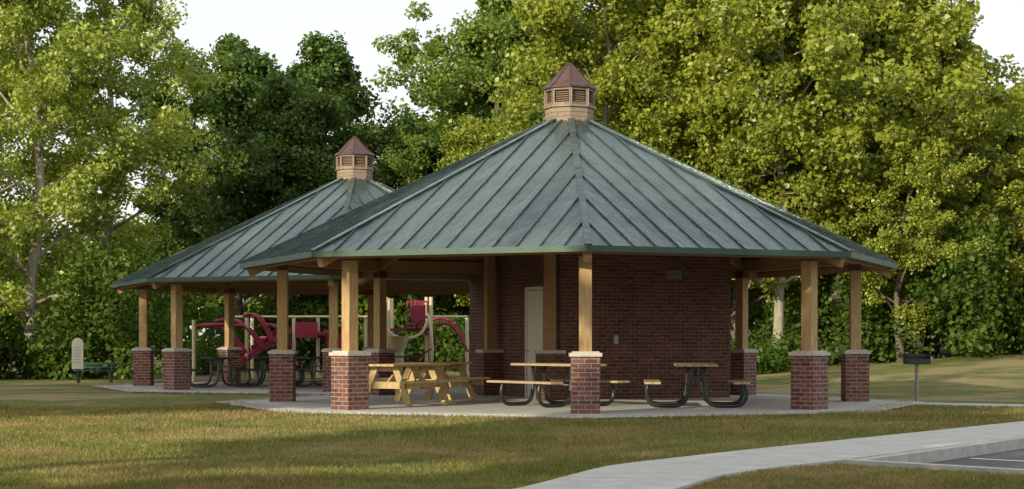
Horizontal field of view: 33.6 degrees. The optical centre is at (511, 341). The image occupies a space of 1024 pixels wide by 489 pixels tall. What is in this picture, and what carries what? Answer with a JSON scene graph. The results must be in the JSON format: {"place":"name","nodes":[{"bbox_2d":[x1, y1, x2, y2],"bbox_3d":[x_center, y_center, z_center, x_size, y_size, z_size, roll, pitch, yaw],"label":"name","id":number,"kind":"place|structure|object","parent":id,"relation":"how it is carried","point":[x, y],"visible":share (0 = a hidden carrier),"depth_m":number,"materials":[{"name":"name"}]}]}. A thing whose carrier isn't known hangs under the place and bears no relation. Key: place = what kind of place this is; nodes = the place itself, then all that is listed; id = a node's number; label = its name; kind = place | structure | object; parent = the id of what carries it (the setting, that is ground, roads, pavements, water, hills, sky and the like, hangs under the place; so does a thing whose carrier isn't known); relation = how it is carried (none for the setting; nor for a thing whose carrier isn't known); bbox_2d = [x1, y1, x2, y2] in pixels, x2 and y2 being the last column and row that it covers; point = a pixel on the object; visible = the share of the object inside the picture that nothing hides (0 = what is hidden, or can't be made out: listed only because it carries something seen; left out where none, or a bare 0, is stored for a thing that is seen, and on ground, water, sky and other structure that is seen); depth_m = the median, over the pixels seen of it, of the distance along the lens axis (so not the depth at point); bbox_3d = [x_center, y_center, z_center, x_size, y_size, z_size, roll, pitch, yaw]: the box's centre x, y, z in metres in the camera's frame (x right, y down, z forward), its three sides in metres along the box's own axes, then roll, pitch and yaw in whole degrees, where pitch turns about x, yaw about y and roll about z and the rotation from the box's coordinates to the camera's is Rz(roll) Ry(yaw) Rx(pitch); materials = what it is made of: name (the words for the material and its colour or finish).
{"place":"outdoors","nodes":[
{"label":"outdoors","id":0,"kind":"place"},
{"bbox_2d":[0,321,1023,488],"bbox_3d":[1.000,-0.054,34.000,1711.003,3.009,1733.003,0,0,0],"label":"ground","id":1,"kind":"structure","parent":0,"point":[960,378],"depth_m":40.32,"materials":[{"name":"green plant"}]},
{"bbox_2d":[0,30,94,303],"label":"poplar tree","id":2,"kind":"object","parent":1,"relation":"on","point":[31,187],"visible":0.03,"depth_m":72.15,"materials":[{"name":"green plant"}]},
{"bbox_2d":[0,0,123,321],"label":"poplar tree","id":3,"kind":"object","parent":1,"relation":"on","point":[10,271],"visible":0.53,"depth_m":56.88,"materials":[{"name":"green plant"}]},
{"bbox_2d":[72,338,83,382],"bbox_3d":[-12.789,0.560,50.028,0.340,1.340,0.105,0,0,0],"label":"park sign","id":4,"kind":"object","parent":1,"relation":"on","point":[77,353],"visible":1,"depth_m":49.98,"materials":[{"name":"metal"}]},
{"bbox_2d":[73,362,115,382],"bbox_3d":[-12.536,0.929,51.019,1.200,0.612,0.482,0,0,-6],"label":"park bench","id":5,"kind":"object","parent":1,"relation":"on","point":[110,372],"visible":0.76,"depth_m":51.18,"materials":[{"name":"green metal"}]},
{"bbox_2d":[0,0,208,378],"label":"poplar tree","id":6,"kind":"object","parent":1,"relation":"on","point":[69,49],"visible":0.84,"depth_m":56.83,"materials":[{"name":"green plant"}]},
{"bbox_2d":[0,0,253,375],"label":"poplar tree","id":7,"kind":"object","parent":1,"relation":"on","point":[124,227],"visible":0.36,"depth_m":60.39,"materials":[{"name":"green plant"}]},
{"bbox_2d":[124,221,213,345],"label":"maple tree","id":8,"kind":"object","parent":1,"relation":"on","point":[167,239],"visible":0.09,"depth_m":79.41,"materials":[{"name":"green plant"}]},
{"bbox_2d":[119,32,393,334],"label":"maple tree","id":9,"kind":"object","parent":1,"relation":"on","point":[223,110],"visible":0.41,"depth_m":70.02,"materials":[{"name":"green plant"}]},
{"bbox_2d":[133,71,382,349],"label":"maple tree","id":10,"kind":"object","parent":1,"relation":"on","point":[270,111],"visible":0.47,"depth_m":68.26,"materials":[{"name":"green plant"}]},
{"bbox_2d":[93,380,466,394],"bbox_3d":[-4.291,1.220,46.298,13.219,0.082,13.230,0,0,-23],"label":"concrete slab","id":11,"kind":"object","parent":1,"relation":"on","point":[117,388],"visible":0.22,"depth_m":40.89,"materials":[{"name":"concrete"}]},
{"bbox_2d":[111,136,469,394],"bbox_3d":[-4.290,-2.123,46.300,12.270,6.945,12.270,0,0,-23],"label":"picnic shelter","id":12,"kind":"object","parent":1,"relation":"on","point":[211,264],"visible":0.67,"depth_m":44.25,"materials":[{"name":"metal"}]},
{"bbox_2d":[190,357,261,387],"bbox_3d":[-7.700,0.807,44.800,1.900,0.794,1.800,0,0,-20],"label":"picnic table","id":13,"kind":"object","parent":12,"relation":"on","point":[219,371],"visible":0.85,"depth_m":44.37,"materials":[{"name":"metal"}]},
{"bbox_2d":[232,356,305,385],"bbox_3d":[-6.600,0.807,46.000,1.900,0.794,1.800,0,0,-12],"label":"picnic table","id":14,"kind":"object","parent":12,"relation":"on","point":[262,372],"visible":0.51,"depth_m":45.56,"materials":[{"name":"metal"}]},
{"bbox_2d":[296,357,322,386],"bbox_3d":[-5.300,0.807,45.200,1.900,0.794,1.800,0,0,-25],"label":"picnic table","id":15,"kind":"object","parent":12,"relation":"on","point":[313,371],"visible":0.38,"depth_m":44.89,"materials":[{"name":"metal"}]},
{"bbox_2d":[395,356,424,375],"bbox_3d":[-3.400,0.807,47.800,1.800,0.794,1.900,0,0,10],"label":"picnic table","id":16,"kind":"object","parent":12,"relation":"on","point":[410,358],"visible":0.09,"depth_m":47.36,"materials":[{"name":"metal"}]},
{"bbox_2d":[170,30,448,312],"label":"maple tree","id":17,"kind":"object","parent":1,"relation":"on","point":[328,65],"visible":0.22,"depth_m":73.51,"materials":[{"name":"green plant"}]},
{"bbox_2d":[154,375,469,382],"bbox_3d":[-5.500,1.230,55.250,13.000,0.060,9.500,0,0,0],"label":"mulch bed","id":18,"kind":"object","parent":1,"relation":"on","point":[202,378],"visible":0.03,"depth_m":55.04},
{"bbox_2d":[192,297,468,380],"bbox_3d":[-5.513,-0.121,53.750,8.263,2.702,5.620,0,0,0],"label":"playground structure","id":19,"kind":"object","parent":18,"relation":"on","point":[420,314],"visible":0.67,"depth_m":53.95,"materials":[{"name":"red metal"}]},
{"bbox_2d":[372,120,469,319],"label":"maple tree","id":20,"kind":"object","parent":1,"relation":"on","point":[420,164],"visible":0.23,"depth_m":70.20,"materials":[{"name":"green plant"}]},
{"bbox_2d":[405,115,508,306],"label":"maple tree","id":21,"kind":"object","parent":1,"relation":"on","point":[472,137],"visible":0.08,"depth_m":66.67,"materials":[{"name":"green plant"}]},
{"bbox_2d":[355,0,628,188],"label":"oak tree","id":22,"kind":"object","parent":1,"relation":"on","point":[494,33],"visible":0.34,"depth_m":75.80,"materials":[{"name":"green plant"}]},
{"bbox_2d":[406,9,597,150],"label":"oak tree","id":23,"kind":"object","parent":1,"relation":"on","point":[529,39],"visible":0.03,"depth_m":79.12,"materials":[{"name":"green plant"}]},
{"bbox_2d":[0,187,1021,350],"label":"distant trees","id":24,"kind":"object","parent":1,"relation":"on","point":[362,308],"visible":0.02,"depth_m":96.19,"materials":[{"name":"green plant"}]},
{"bbox_2d":[0,401,1023,488],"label":"grass","id":25,"kind":"structure","parent":1,"relation":"on","point":[200,470],"depth_m":19.82,"materials":[{"name":"green plant"}]},
{"bbox_2d":[0,216,1023,380],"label":"undergrowth","id":26,"kind":"object","parent":1,"relation":"on","point":[112,314],"visible":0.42,"depth_m":57.37,"materials":[{"name":"green plant"}]},
{"bbox_2d":[239,63,897,418],"bbox_3d":[1.154,-2.123,34.100,12.270,6.945,12.270,0,0,22],"label":"picnic shelter","id":27,"kind":"object","parent":1,"relation":"on","point":[569,175],"visible":0.96,"depth_m":30.44,"materials":[{"name":"metal"}]},
{"bbox_2d":[369,363,468,406],"bbox_3d":[-2.000,0.823,32.200,1.600,0.806,1.850,0,0,32],"label":"wooden picnic table","id":28,"kind":"object","parent":27,"relation":"on","point":[405,386],"visible":0.83,"depth_m":31.80,"materials":[{"name":"yellow wood"}]},
{"bbox_2d":[379,362,489,401],"bbox_3d":[-1.550,0.823,34.400,1.600,0.806,1.700,0,0,28],"label":"wooden picnic table","id":29,"kind":"object","parent":27,"relation":"on","point":[461,366],"visible":0.45,"depth_m":34.59,"materials":[{"name":"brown wood"}]},
{"bbox_2d":[475,255,503,395],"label":"pier","id":30,"kind":"structure","parent":27,"relation":"on","point":[489,360],"depth_m":37.89,"materials":[{"name":"wood"}]},
{"bbox_2d":[534,254,565,399],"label":"pier","id":31,"kind":"structure","parent":27,"relation":"on","point":[549,353],"depth_m":34.84,"materials":[{"name":"wood"}]},
{"bbox_2d":[487,363,629,407],"bbox_3d":[0.850,0.807,31.600,1.900,0.794,1.900,0,0,-38],"label":"picnic table","id":32,"kind":"object","parent":27,"relation":"on","point":[553,403],"visible":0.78,"depth_m":31.53,"materials":[{"name":"brown wood"}]},
{"bbox_2d":[470,254,729,399],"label":"walls","id":33,"kind":"structure","parent":27,"relation":"on","point":[651,317],"depth_m":35.99,"materials":[{"name":"brick"}]},
{"bbox_2d":[525,286,543,397],"bbox_3d":[0.480,0.018,36.116,0.136,2.365,0.960,0,0,-23],"label":"door","id":34,"kind":"structure","parent":33,"relation":"attached to","point":[534,320],"depth_m":36.24,"materials":[{"name":"metal"}]},
{"bbox_2d":[643,363,749,407],"bbox_3d":[3.380,0.807,31.300,1.900,0.794,1.900,0,0,4],"label":"picnic table","id":35,"kind":"object","parent":27,"relation":"on","point":[683,400],"visible":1,"depth_m":30.75,"materials":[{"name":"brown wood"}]},
{"bbox_2d":[216,392,922,419],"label":"concrete slab","id":36,"kind":"structure","parent":1,"relation":"on","point":[886,406],"depth_m":28.79,"materials":[{"name":"concrete"}]},
{"bbox_2d":[479,0,735,166],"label":"birch tree","id":37,"kind":"object","parent":1,"relation":"on","point":[560,28],"visible":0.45,"depth_m":61.23,"materials":[{"name":"green plant"}]},
{"bbox_2d":[507,0,845,196],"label":"birch tree","id":38,"kind":"object","parent":1,"relation":"on","point":[641,9],"visible":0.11,"depth_m":62.91,"materials":[{"name":"green plant"}]},
{"bbox_2d":[730,152,791,314],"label":"maple tree","id":39,"kind":"object","parent":1,"relation":"on","point":[753,284],"depth_m":70.68,"materials":[{"name":"green plant"}]},
{"bbox_2d":[514,421,1023,488],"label":"footpath","id":40,"kind":"structure","parent":1,"relation":"on","point":[684,472],"depth_m":17.26,"materials":[{"name":"concrete"}]},
{"bbox_2d":[593,2,953,345],"bbox_3d":[9.378,-7.466,66.290,12.979,16.962,14.086,0,0,-6],"label":"oak tree","id":41,"kind":"object","parent":1,"relation":"on","point":[767,296],"visible":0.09,"depth_m":62.16,"materials":[{"name":"green plant"}]},
{"bbox_2d":[635,0,923,350],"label":"birch tree","id":42,"kind":"object","parent":1,"relation":"on","point":[783,73],"visible":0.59,"depth_m":58.70,"materials":[{"name":"green plant"}]},
{"bbox_2d":[694,0,1023,363],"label":"maple tree","id":43,"kind":"object","parent":1,"relation":"on","point":[843,153],"visible":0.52,"depth_m":58.08,"materials":[{"name":"green plant"}]},
{"bbox_2d":[733,0,1023,344],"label":"oak tree","id":44,"kind":"object","parent":1,"relation":"on","point":[1009,75],"visible":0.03,"depth_m":63.98,"materials":[{"name":"green plant"}]},
{"bbox_2d":[770,0,1023,355],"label":"maple tree","id":45,"kind":"object","parent":1,"relation":"on","point":[999,123],"visible":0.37,"depth_m":61.03,"materials":[{"name":"green plant"}]},
{"bbox_2d":[804,125,995,361],"bbox_3d":[13.111,-3.373,59.026,7.020,8.262,5.879,0,0,14],"label":"maple tree","id":46,"kind":"object","parent":1,"relation":"on","point":[907,160],"visible":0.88,"depth_m":57.93,"materials":[{"name":"green plant"}]},
{"bbox_2d":[903,354,934,400],"bbox_3d":[8.398,0.790,34.974,0.595,1.080,0.404,0,0,0],"label":"park grill","id":47,"kind":"object","parent":1,"relation":"on","point":[916,359],"visible":0.94,"depth_m":34.97,"materials":[{"name":"metal"}]},
{"bbox_2d":[843,436,1023,476],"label":"kerb","id":48,"kind":"structure","parent":1,"relation":"on","point":[924,459],"depth_m":18.24,"materials":[{"name":"concrete"}]},
{"bbox_2d":[931,449,1023,468],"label":"parking lot","id":49,"kind":"structure","parent":1,"relation":"on","point":[1004,456],"depth_m":18.83,"materials":[{"name":"grey asphalt"}]},
{"bbox_2d":[969,458,1018,460],"bbox_3d":[9.220,1.315,20.717,4.736,0.001,8.984,0,0,36],"label":"parking line","id":50,"kind":"object","parent":49,"relation":"on","point":[994,459],"visible":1,"depth_m":18.92,"materials":[{"name":"white paint"}]},
{"bbox_2d":[935,117,1023,324],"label":"maple tree","id":51,"kind":"object","parent":1,"relation":"on","point":[1014,144],"visible":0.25,"depth_m":65.27,"materials":[{"name":"green plant"}]},
{"bbox_2d":[940,148,1023,286],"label":"maple tree","id":52,"kind":"object","parent":1,"relation":"on","point":[1017,198],"visible":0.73,"depth_m":60.39,"materials":[{"name":"green plant"}]},
{"bbox_2d":[0,0,1023,340],"label":"sky","id":53,"kind":"structure","parent":0,"point":[276,27],"materials":[{"name":"white"}]},
{"bbox_2d":[888,402,1023,407],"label":"footpath","id":54,"kind":"structure","parent":0,"point":[968,404],"depth_m":32.47,"materials":[{"name":"concrete"}]}
]}

